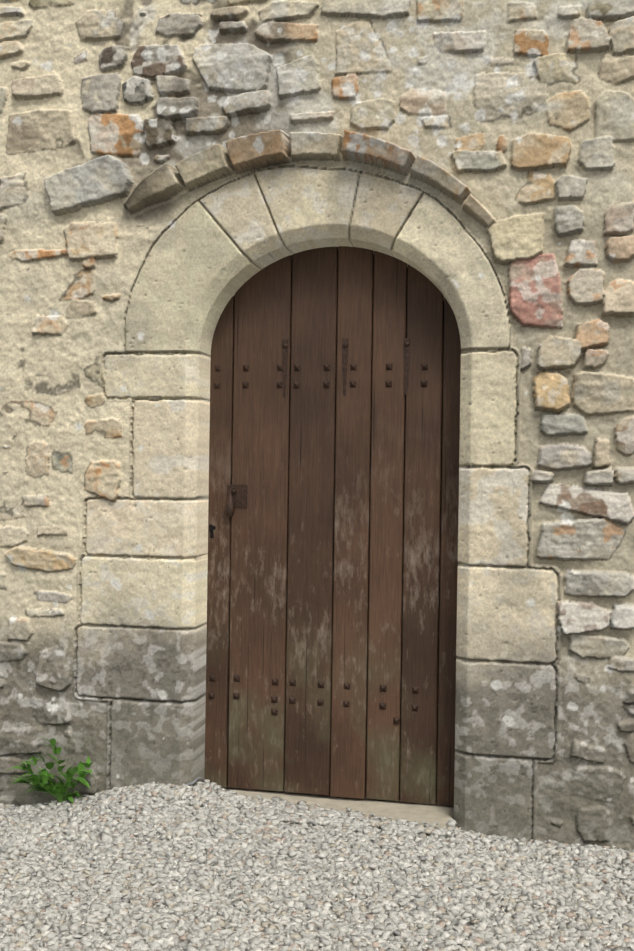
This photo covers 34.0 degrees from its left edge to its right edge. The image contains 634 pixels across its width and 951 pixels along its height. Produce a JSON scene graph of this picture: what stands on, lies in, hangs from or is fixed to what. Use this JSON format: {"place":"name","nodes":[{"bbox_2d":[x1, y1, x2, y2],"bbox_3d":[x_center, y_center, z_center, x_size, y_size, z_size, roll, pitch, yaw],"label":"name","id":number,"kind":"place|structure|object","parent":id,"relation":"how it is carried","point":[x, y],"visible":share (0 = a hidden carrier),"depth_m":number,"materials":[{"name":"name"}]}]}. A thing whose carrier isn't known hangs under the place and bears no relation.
{"place":"outdoors","nodes":[
{"label":"outdoors","id":0,"kind":"place"},
{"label":"gravel ground","id":1,"kind":"structure","parent":0,"visible":0},
{"bbox_2d":[185,777,204,784],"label":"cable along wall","id":2,"kind":"structure","parent":1,"relation":"on","point":[195,780],"depth_m":4.09,"materials":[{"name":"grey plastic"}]},
{"bbox_2d":[0,779,633,950],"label":"gravel stones","id":3,"kind":"object","parent":1,"relation":"on","point":[356,880],"visible":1,"depth_m":3.37,"materials":[{"name":"gravel"}]},
{"bbox_2d":[6,737,92,803],"bbox_3d":[-1.042,1.169,4.093,0.396,0.313,0.162,1,0,12],"label":"weed plant","id":4,"kind":"object","parent":3,"relation":"on","point":[59,789],"visible":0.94,"depth_m":4.11,"materials":[{"name":"green plant"}]},
{"bbox_2d":[0,0,633,850],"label":"stone wall","id":5,"kind":"structure","parent":1,"relation":"on","point":[176,176],"depth_m":3.98,"materials":[{"name":"beige stone"}]},
{"bbox_2d":[204,246,460,805],"bbox_3d":[0.060,0.163,4.160,1.100,2.235,0.042,1,0,12],"label":"plank door","id":6,"kind":"structure","parent":5,"relation":"attached to","point":[317,571],"depth_m":4.14,"materials":[{"name":"brown wood"}]},
{"bbox_2d":[209,524,215,537],"bbox_3d":[-0.428,0.229,4.240,0.031,0.057,0.001,1,0,12],"label":"door handle","id":7,"kind":"object","parent":6,"relation":"attached to","point":[211,528],"visible":1,"depth_m":4.24,"materials":[{"name":"black metal"}]},
{"bbox_2d":[209,338,427,723],"bbox_3d":[-0.006,0.213,4.139,0.874,1.521,0.041,1,0,12],"label":"door hardware","id":8,"kind":"object","parent":6,"relation":"attached to","point":[237,495],"depth_m":4.17,"materials":[{"name":"metal"}]},
{"bbox_2d":[222,787,453,837],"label":"threshold slab","id":9,"kind":"structure","parent":1,"relation":"on","point":[441,815],"depth_m":4.06,"materials":[{"name":"stone"}]},
{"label":"wall","id":10,"kind":"structure","parent":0},
{"bbox_2d":[399,269,443,801],"bbox_3d":[0.067,0.158,4.190,1.124,2.245,0.019,1,0,12],"label":"door backing","id":11,"kind":"object","parent":10,"relation":"attached to","point":[440,536],"depth_m":4.09,"materials":[{"name":"black wood"}]}
]}

